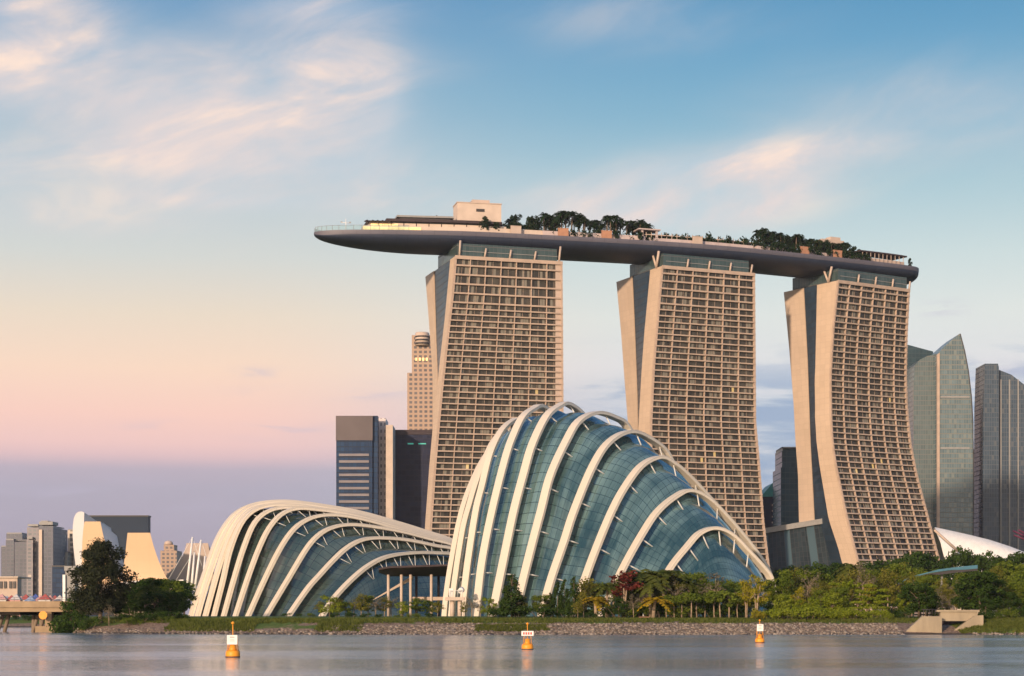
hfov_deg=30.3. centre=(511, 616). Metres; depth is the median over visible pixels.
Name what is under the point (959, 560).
round tree
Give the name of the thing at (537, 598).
leafy tree
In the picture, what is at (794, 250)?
deck hedge
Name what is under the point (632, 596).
leafy tree
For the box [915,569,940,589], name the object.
leafy tree
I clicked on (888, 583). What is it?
olive tree
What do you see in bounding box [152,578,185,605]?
leafy tree
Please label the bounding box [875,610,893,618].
green shrub
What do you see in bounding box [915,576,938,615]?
leafy tree
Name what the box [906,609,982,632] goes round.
concrete outfall
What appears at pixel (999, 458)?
office tower
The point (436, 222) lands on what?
terrace restaurant
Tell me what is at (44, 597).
tent
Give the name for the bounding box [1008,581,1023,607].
leafy tree
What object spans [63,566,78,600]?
stair tower
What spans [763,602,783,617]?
dark shrub
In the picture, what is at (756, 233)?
deck palm
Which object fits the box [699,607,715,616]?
dark shrub
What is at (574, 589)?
columnar conifer
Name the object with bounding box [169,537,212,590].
mast bridge
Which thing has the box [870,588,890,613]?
tiered tree
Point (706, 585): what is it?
leafy tree
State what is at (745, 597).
yellow tree
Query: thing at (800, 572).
leafy tree
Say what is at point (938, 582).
olive tree
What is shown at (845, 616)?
green shrub
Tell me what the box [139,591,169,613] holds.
round tree
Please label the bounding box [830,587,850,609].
leafy tree
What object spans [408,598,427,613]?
leafy tree
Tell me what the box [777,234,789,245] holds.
deck tree
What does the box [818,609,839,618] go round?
green shrub
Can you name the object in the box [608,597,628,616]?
round tree
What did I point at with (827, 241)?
deck tree
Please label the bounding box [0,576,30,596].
pavilion block
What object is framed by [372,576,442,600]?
footbridge
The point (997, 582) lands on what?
round tree
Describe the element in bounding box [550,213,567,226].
deck palm
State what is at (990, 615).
dark shrub
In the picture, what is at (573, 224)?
deck palm
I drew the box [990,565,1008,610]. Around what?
olive tree
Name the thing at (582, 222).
deck palm
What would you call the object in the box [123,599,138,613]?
round tree
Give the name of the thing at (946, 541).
shell roof hall
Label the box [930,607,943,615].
dark shrub
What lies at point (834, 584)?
tiered tree
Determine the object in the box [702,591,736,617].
clipped tree
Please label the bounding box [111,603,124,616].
round tree
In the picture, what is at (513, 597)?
columnar conifer
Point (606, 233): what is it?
service hatch
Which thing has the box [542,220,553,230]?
deck tree
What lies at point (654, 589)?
feather palm
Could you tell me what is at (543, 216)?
deck palm
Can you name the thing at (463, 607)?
olive tree
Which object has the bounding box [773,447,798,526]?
office tower
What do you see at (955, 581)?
leafy tree
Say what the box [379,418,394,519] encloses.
slab block
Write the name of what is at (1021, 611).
dark shrub
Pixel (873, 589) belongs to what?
yellow tree
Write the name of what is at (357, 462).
office block
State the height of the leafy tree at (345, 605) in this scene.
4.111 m
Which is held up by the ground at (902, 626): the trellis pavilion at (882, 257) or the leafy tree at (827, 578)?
the leafy tree at (827, 578)
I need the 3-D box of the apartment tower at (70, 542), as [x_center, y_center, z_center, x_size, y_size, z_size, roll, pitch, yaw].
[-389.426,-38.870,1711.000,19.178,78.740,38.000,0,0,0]
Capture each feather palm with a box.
[590,582,622,616]
[601,580,643,616]
[610,569,670,616]
[628,578,655,616]
[633,582,667,616]
[635,569,697,616]
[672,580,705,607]
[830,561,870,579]
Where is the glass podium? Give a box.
[765,519,830,593]
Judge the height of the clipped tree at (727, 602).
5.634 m
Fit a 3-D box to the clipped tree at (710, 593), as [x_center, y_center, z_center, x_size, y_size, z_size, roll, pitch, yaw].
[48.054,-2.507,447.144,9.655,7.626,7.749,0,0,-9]
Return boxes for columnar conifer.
[495,585,513,616]
[496,574,529,617]
[513,591,525,616]
[550,581,564,616]
[555,578,569,616]
[563,576,584,616]
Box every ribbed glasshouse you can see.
[188,499,452,615]
[441,401,775,615]
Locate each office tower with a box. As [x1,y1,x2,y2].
[1,533,26,575]
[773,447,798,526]
[907,345,932,367]
[974,364,1023,551]
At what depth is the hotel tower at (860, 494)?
1085.64 m
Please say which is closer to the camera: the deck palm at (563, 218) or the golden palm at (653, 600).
the golden palm at (653, 600)
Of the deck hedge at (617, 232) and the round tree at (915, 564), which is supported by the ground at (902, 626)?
the round tree at (915, 564)
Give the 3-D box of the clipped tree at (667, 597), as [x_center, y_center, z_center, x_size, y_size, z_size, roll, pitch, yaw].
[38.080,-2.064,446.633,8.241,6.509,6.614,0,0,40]
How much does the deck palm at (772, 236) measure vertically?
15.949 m
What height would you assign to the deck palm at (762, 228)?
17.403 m
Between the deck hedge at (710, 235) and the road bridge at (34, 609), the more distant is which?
the deck hedge at (710, 235)
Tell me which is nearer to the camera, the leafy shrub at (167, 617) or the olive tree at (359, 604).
the leafy shrub at (167, 617)
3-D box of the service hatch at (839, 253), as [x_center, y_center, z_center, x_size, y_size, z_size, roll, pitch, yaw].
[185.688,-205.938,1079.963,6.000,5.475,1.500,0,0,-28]
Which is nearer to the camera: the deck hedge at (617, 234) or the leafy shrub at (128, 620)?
the leafy shrub at (128, 620)
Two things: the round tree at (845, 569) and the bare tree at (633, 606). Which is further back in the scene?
the round tree at (845, 569)
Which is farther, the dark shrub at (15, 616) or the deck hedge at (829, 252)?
the deck hedge at (829, 252)
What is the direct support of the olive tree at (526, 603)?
on the ground at (902, 626)
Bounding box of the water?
[0,627,1023,675]
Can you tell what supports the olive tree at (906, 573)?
on the ground at (902, 626)
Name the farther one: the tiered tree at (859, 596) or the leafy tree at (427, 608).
the leafy tree at (427, 608)
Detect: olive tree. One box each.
[313,601,325,616]
[332,598,343,615]
[350,593,370,616]
[375,596,393,615]
[431,601,445,616]
[460,601,468,616]
[518,595,527,607]
[570,577,599,609]
[571,601,581,617]
[572,592,593,617]
[609,574,637,603]
[655,575,683,600]
[737,586,759,608]
[784,564,811,599]
[804,581,829,605]
[828,573,854,600]
[846,568,867,609]
[855,573,880,611]
[872,566,901,605]
[892,562,915,588]
[901,573,917,615]
[932,577,950,609]
[934,583,951,609]
[947,586,959,609]
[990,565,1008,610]
[1001,583,1016,608]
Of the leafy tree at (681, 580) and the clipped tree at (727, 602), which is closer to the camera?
the clipped tree at (727, 602)
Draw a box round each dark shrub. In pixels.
[11,615,19,619]
[20,615,31,620]
[46,617,81,632]
[77,616,102,630]
[116,613,131,620]
[130,612,152,620]
[141,610,169,620]
[160,611,189,618]
[343,612,357,616]
[424,613,436,616]
[485,607,503,616]
[510,607,532,616]
[523,604,559,617]
[556,608,574,617]
[576,611,597,616]
[585,612,600,617]
[597,607,614,616]
[640,607,664,616]
[642,604,675,617]
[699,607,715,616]
[700,604,730,617]
[730,608,750,616]
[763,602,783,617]
[882,607,902,617]
[894,610,914,617]
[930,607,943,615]
[984,612,1002,618]
[1013,605,1023,616]
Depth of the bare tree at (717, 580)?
457.79 m
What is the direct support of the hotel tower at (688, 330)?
on the ground at (902, 626)
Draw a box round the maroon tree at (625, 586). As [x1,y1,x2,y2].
[609,570,645,617]
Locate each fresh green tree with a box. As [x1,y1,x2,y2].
[317,595,343,616]
[394,601,410,615]
[479,597,498,616]
[772,594,794,609]
[819,591,844,609]
[834,578,865,610]
[894,594,913,617]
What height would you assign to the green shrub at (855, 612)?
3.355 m
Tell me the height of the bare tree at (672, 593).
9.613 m
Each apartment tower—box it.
[14,538,26,596]
[27,524,40,596]
[39,521,60,595]
[61,527,66,564]
[65,551,72,565]
[68,529,78,588]
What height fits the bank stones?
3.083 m
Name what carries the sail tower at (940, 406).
on the ground at (902, 626)
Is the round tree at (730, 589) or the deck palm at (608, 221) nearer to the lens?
the round tree at (730, 589)
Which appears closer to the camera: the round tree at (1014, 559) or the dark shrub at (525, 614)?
the dark shrub at (525, 614)
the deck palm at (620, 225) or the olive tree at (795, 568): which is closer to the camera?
the olive tree at (795, 568)
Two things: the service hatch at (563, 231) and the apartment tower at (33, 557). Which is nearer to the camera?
the service hatch at (563, 231)
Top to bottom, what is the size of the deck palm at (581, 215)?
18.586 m
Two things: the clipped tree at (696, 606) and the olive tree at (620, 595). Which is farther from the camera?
the olive tree at (620, 595)
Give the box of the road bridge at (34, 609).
[0,597,97,631]
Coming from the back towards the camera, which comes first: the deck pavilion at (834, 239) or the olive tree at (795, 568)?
the deck pavilion at (834, 239)
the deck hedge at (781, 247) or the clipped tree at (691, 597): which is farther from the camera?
the deck hedge at (781, 247)
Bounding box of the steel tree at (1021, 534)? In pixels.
[1013,529,1023,539]
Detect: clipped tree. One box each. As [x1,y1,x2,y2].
[652,602,681,617]
[661,594,690,616]
[671,594,695,617]
[676,591,704,617]
[682,601,707,617]
[692,601,716,617]
[697,590,731,616]
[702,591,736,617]
[712,590,743,617]
[722,598,750,617]
[737,595,762,617]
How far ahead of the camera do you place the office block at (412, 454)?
1450.00 m
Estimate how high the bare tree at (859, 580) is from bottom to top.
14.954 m
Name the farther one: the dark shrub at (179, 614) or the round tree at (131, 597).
the round tree at (131, 597)
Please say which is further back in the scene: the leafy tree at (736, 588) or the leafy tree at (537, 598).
the leafy tree at (736, 588)
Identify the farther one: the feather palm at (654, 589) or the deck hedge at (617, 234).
the deck hedge at (617, 234)
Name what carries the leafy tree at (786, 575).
on the ground at (902, 626)
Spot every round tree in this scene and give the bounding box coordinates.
[58,598,84,628]
[66,590,88,620]
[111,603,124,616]
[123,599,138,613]
[124,581,153,616]
[127,577,171,613]
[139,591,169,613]
[153,580,194,615]
[159,592,183,612]
[167,592,193,612]
[169,580,197,602]
[582,600,598,612]
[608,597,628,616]
[711,585,740,614]
[761,570,787,605]
[780,565,810,603]
[794,561,830,584]
[825,562,856,589]
[860,559,897,609]
[877,558,912,608]
[888,555,924,615]
[894,583,922,616]
[897,581,940,617]
[898,551,945,615]
[914,587,941,615]
[923,555,951,606]
[936,557,957,609]
[940,545,981,609]
[949,577,980,609]
[953,571,1004,613]
[965,550,1001,611]
[975,597,994,615]
[977,578,1007,610]
[996,554,1023,582]
[999,592,1022,612]
[1004,551,1023,612]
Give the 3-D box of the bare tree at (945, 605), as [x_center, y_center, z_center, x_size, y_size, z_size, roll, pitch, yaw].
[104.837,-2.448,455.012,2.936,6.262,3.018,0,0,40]
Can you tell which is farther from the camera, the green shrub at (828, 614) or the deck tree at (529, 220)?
the deck tree at (529, 220)
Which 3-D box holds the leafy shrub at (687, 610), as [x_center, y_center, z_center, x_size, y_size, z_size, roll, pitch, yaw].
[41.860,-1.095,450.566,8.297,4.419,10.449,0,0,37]
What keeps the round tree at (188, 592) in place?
on the ground at (902, 626)
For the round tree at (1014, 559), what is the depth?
696.53 m
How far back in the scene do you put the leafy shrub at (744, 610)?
451.22 m
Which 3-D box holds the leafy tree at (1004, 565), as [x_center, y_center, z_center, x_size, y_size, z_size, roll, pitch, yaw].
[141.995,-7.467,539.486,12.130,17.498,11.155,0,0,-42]
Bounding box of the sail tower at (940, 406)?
[907,334,973,535]
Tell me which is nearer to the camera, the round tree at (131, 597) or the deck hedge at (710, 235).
the round tree at (131, 597)
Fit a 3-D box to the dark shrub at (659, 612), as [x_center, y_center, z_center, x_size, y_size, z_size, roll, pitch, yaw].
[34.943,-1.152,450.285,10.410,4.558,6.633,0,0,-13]
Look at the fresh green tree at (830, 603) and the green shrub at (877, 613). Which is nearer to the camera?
the green shrub at (877, 613)
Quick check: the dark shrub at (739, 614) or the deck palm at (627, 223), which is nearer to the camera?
the dark shrub at (739, 614)
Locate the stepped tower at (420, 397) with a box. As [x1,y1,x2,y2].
[407,332,432,429]
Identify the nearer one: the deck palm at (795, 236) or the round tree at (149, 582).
the round tree at (149, 582)
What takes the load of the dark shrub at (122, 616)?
on the ground at (902, 626)
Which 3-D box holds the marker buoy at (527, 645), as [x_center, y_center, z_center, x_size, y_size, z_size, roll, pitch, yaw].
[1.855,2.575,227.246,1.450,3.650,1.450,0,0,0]
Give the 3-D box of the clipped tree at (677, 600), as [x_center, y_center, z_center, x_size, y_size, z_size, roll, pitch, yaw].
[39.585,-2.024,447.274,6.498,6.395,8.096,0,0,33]
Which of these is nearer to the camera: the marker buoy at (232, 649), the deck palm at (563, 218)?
the marker buoy at (232, 649)
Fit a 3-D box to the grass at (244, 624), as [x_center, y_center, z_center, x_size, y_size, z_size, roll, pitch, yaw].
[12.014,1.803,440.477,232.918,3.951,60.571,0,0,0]
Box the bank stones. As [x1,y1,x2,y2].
[74,622,1023,634]
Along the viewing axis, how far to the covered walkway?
519.95 m
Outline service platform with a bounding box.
[445,587,464,615]
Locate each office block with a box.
[52,565,65,596]
[89,515,150,615]
[336,416,378,514]
[395,430,431,528]
[762,483,772,527]
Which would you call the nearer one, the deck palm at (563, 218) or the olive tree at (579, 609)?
the olive tree at (579, 609)
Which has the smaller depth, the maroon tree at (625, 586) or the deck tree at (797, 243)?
the maroon tree at (625, 586)
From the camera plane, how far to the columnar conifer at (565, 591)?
458.67 m
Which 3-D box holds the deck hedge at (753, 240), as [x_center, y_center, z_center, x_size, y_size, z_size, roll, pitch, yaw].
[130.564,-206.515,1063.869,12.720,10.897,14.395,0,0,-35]
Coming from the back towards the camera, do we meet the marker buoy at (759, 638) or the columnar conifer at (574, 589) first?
the columnar conifer at (574, 589)
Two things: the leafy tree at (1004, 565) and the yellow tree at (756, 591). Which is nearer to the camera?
the yellow tree at (756, 591)
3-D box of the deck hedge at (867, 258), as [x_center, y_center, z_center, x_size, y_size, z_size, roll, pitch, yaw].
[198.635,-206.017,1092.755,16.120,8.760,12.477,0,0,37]
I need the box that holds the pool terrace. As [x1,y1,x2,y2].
[542,228,864,259]
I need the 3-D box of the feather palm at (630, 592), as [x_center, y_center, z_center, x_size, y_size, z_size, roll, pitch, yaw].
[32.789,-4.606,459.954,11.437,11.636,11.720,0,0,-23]
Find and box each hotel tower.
[425,240,563,537]
[616,251,769,573]
[784,266,952,615]
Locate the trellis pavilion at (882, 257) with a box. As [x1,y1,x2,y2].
[854,250,906,264]
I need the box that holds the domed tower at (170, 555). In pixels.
[160,540,181,575]
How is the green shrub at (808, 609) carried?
on the ground at (902, 626)
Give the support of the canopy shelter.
on the ground at (902, 626)
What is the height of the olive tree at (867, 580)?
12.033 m
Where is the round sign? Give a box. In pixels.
[39,611,47,618]
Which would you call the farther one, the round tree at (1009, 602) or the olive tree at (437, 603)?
the olive tree at (437, 603)
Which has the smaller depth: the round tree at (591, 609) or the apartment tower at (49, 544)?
the round tree at (591, 609)
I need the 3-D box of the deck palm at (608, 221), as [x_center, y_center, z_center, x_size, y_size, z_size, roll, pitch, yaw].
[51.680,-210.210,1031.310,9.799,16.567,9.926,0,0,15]
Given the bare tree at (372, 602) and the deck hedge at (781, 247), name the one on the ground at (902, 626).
the bare tree at (372, 602)
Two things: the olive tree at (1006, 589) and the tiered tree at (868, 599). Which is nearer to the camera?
the tiered tree at (868, 599)
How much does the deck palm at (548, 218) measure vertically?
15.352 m
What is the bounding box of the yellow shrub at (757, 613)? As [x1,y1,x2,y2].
[749,608,767,618]
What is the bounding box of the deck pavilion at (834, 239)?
[820,237,843,249]
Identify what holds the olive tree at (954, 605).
on the ground at (902, 626)
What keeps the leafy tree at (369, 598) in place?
on the ground at (902, 626)
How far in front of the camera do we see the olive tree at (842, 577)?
469.17 m
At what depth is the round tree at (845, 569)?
556.76 m
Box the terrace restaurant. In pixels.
[361,215,541,234]
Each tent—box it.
[0,594,6,600]
[10,594,22,616]
[24,596,34,615]
[38,594,52,600]
[53,595,62,615]
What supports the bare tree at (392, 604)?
on the ground at (902, 626)
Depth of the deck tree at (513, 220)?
1022.98 m
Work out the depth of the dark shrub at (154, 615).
445.62 m
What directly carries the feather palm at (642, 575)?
on the ground at (902, 626)
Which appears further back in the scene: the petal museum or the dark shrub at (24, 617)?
the petal museum
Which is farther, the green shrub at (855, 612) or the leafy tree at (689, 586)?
the leafy tree at (689, 586)
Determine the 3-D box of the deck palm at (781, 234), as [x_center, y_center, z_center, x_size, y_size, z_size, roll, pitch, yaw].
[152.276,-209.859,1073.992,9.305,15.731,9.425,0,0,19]
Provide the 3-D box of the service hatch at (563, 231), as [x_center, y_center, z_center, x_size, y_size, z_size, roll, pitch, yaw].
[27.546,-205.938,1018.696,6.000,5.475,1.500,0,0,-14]
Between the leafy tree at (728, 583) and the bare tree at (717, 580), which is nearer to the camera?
the bare tree at (717, 580)
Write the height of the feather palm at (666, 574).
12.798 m
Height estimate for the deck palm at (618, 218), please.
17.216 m
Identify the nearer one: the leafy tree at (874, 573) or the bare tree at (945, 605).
the bare tree at (945, 605)
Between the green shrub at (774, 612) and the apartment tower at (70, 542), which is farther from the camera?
the apartment tower at (70, 542)
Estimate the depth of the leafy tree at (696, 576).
468.01 m
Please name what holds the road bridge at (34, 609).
in the water
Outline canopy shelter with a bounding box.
[379,564,447,615]
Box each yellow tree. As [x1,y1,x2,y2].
[736,579,752,616]
[742,574,771,614]
[790,586,805,617]
[860,582,876,609]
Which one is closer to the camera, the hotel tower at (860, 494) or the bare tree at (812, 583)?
the bare tree at (812, 583)
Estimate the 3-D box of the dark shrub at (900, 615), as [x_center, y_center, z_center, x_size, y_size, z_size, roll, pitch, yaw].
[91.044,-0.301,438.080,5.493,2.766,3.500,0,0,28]
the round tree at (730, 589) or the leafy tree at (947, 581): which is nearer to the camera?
the round tree at (730, 589)
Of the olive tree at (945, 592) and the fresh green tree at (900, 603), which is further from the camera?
the olive tree at (945, 592)
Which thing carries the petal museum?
on the ground at (902, 626)
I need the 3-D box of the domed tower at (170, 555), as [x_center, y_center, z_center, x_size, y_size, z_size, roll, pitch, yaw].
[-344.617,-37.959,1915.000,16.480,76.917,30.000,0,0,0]
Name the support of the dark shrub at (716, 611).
on the ground at (902, 626)
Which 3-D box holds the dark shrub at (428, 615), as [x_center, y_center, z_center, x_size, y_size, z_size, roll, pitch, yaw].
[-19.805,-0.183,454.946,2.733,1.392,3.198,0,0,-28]
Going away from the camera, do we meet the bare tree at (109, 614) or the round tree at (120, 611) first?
the bare tree at (109, 614)
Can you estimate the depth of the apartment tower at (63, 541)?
1675.13 m
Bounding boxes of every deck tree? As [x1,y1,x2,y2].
[479,216,490,229]
[492,222,499,230]
[508,214,522,228]
[522,217,534,229]
[525,215,538,229]
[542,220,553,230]
[548,218,560,230]
[592,224,601,232]
[756,229,769,246]
[765,234,777,245]
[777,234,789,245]
[791,234,805,246]
[811,239,822,250]
[820,240,832,252]
[842,242,853,254]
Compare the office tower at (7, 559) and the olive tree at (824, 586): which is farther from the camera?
the office tower at (7, 559)
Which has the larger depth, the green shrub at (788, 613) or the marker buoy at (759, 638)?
the green shrub at (788, 613)
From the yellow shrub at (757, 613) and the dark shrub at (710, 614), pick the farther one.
the dark shrub at (710, 614)
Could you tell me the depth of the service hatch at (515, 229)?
1011.86 m
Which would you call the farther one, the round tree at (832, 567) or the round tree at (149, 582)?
the round tree at (832, 567)
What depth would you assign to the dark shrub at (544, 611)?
449.56 m
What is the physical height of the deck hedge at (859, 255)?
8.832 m
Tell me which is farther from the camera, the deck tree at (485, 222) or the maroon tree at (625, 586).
the deck tree at (485, 222)
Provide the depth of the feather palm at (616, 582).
456.26 m
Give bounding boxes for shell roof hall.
[932,527,1022,609]
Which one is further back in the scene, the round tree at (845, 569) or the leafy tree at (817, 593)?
the round tree at (845, 569)
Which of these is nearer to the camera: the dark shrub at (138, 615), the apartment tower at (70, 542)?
the dark shrub at (138, 615)
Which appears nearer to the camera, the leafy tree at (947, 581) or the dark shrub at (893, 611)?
the dark shrub at (893, 611)
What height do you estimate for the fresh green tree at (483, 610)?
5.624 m
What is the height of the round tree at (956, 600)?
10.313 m
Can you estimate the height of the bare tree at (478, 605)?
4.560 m
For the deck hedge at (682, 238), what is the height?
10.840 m
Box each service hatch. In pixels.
[511,225,521,233]
[557,228,568,235]
[601,230,611,237]
[692,236,702,243]
[800,246,809,253]
[833,250,841,257]
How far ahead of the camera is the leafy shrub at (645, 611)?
449.37 m
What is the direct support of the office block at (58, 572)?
on the ground at (902, 626)
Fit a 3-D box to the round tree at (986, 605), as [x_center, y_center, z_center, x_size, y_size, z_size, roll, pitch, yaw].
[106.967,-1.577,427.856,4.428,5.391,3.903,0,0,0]
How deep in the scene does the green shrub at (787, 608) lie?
430.25 m
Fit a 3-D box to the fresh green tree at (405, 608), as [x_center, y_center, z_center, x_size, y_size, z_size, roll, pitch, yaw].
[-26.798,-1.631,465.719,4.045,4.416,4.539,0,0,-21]
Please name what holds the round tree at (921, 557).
on the ground at (902, 626)
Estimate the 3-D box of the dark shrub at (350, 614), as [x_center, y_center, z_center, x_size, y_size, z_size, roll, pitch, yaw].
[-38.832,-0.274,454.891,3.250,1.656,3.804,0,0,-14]
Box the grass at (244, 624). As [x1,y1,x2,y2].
[78,616,1023,632]
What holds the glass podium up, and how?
on the ground at (902, 626)
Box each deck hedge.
[579,228,600,236]
[612,229,628,238]
[613,230,619,238]
[637,231,648,239]
[672,233,689,239]
[703,231,712,241]
[720,235,731,243]
[735,237,749,243]
[742,238,756,246]
[758,241,787,251]
[761,242,779,250]
[785,243,798,252]
[797,245,812,252]
[818,247,832,255]
[831,250,857,258]
[842,249,862,259]
[853,251,871,260]
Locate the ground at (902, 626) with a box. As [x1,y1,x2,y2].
[1,616,1022,634]
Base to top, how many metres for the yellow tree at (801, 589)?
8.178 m
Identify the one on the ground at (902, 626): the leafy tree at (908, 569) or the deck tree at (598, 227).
the leafy tree at (908, 569)
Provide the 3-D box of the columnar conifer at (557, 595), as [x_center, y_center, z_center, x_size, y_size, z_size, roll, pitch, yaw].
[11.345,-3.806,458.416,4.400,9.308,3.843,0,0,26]
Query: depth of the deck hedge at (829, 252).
1076.21 m
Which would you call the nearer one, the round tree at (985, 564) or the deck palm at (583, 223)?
the round tree at (985, 564)
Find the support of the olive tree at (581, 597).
on the ground at (902, 626)
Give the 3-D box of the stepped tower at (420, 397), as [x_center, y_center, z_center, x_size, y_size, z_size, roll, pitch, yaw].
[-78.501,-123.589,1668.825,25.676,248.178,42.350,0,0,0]
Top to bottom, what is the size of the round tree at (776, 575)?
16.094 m
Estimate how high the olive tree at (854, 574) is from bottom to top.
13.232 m
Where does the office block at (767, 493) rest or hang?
on the ground at (902, 626)
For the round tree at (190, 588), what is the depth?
559.11 m
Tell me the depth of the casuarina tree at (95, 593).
449.85 m
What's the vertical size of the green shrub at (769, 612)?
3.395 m
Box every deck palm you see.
[536,212,551,230]
[542,215,555,227]
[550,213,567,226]
[554,210,569,227]
[560,211,574,227]
[562,211,579,230]
[566,219,581,229]
[569,213,583,231]
[575,216,591,231]
[577,218,591,229]
[586,220,601,232]
[598,215,615,229]
[601,215,618,230]
[613,215,625,230]
[617,218,627,232]
[618,221,634,233]
[623,220,640,231]
[631,219,646,227]
[642,223,654,230]
[749,229,763,240]
[755,227,770,245]
[764,231,778,243]
[776,232,788,243]
[789,234,802,248]
[824,242,836,253]
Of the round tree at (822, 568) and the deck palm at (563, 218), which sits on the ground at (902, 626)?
the round tree at (822, 568)
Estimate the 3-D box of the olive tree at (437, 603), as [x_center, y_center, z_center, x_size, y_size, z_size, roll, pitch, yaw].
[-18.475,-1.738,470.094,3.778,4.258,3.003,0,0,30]
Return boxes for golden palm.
[578,596,613,617]
[637,596,674,617]
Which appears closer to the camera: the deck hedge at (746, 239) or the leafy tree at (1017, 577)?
the leafy tree at (1017, 577)
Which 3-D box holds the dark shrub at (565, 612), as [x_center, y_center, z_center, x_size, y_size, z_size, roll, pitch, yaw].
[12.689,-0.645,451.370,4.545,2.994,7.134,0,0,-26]
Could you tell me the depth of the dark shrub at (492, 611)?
453.29 m
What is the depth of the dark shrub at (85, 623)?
445.47 m
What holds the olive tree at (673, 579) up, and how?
on the ground at (902, 626)
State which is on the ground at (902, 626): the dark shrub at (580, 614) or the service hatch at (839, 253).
the dark shrub at (580, 614)
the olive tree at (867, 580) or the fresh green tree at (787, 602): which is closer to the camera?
the fresh green tree at (787, 602)
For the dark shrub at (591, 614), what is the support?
on the ground at (902, 626)
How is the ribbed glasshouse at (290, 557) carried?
on the ground at (902, 626)
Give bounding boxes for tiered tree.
[824,582,841,604]
[847,589,869,612]
[861,584,883,610]
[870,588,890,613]
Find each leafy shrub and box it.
[119,617,143,625]
[156,616,174,620]
[406,613,421,617]
[600,602,645,617]
[628,603,648,616]
[662,606,695,617]
[671,603,706,617]
[708,604,741,616]
[727,605,759,616]
[984,607,1010,617]
[1003,609,1019,617]
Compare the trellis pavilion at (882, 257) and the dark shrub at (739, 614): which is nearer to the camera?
the dark shrub at (739, 614)
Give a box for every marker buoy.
[225,621,239,656]
[521,622,533,649]
[755,619,764,642]
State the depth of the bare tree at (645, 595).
451.84 m
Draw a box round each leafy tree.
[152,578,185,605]
[173,582,197,613]
[339,601,353,612]
[362,595,375,615]
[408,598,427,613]
[421,600,436,612]
[531,595,544,616]
[538,594,551,616]
[581,582,612,607]
[619,582,652,602]
[668,575,690,594]
[681,572,709,607]
[690,581,717,616]
[714,579,738,615]
[729,584,753,607]
[732,586,744,607]
[754,579,782,616]
[770,569,796,602]
[794,568,827,602]
[811,589,828,608]
[818,574,837,608]
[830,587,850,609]
[861,569,893,610]
[885,561,916,608]
[900,566,927,584]
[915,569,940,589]
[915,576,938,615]
[930,578,952,606]
[951,580,972,608]
[952,572,967,580]
[994,559,1019,608]
[1003,562,1023,600]
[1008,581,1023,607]
[1010,569,1023,593]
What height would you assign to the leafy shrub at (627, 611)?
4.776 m
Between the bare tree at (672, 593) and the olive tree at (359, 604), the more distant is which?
the olive tree at (359, 604)
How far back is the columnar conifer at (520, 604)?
455.30 m
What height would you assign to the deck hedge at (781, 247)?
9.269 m
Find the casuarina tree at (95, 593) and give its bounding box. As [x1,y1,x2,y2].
[64,537,140,623]
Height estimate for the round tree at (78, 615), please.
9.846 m
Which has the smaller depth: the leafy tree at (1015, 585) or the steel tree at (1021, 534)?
the leafy tree at (1015, 585)
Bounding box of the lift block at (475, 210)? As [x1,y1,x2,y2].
[453,199,501,221]
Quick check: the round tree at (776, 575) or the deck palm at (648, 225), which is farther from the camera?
the deck palm at (648, 225)
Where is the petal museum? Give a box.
[73,511,213,615]
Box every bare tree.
[103,605,114,620]
[368,596,382,613]
[383,596,397,615]
[464,594,477,616]
[475,600,484,616]
[625,593,640,616]
[636,584,654,616]
[664,581,686,607]
[697,572,726,593]
[797,570,822,603]
[850,562,877,610]
[935,587,943,608]
[943,593,953,609]
[947,580,958,609]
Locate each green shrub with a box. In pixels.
[761,608,777,616]
[769,608,790,617]
[773,609,799,618]
[782,606,814,618]
[790,605,822,619]
[799,605,828,618]
[808,608,837,618]
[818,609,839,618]
[829,608,854,619]
[835,608,854,618]
[844,608,867,619]
[864,608,888,617]
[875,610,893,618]
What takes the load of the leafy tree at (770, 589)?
on the ground at (902, 626)
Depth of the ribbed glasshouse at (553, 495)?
517.38 m
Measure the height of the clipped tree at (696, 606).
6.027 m
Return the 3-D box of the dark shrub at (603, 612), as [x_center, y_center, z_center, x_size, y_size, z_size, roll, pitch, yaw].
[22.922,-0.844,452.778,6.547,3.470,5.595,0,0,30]
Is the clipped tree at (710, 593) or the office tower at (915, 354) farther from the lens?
the office tower at (915, 354)
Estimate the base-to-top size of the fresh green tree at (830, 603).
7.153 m
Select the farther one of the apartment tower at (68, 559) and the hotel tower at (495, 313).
the apartment tower at (68, 559)
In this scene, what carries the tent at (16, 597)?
on the ground at (902, 626)
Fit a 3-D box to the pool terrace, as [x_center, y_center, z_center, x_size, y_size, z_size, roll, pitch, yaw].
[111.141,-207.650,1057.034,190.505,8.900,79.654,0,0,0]
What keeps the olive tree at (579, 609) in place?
on the ground at (902, 626)
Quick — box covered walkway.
[898,565,977,615]

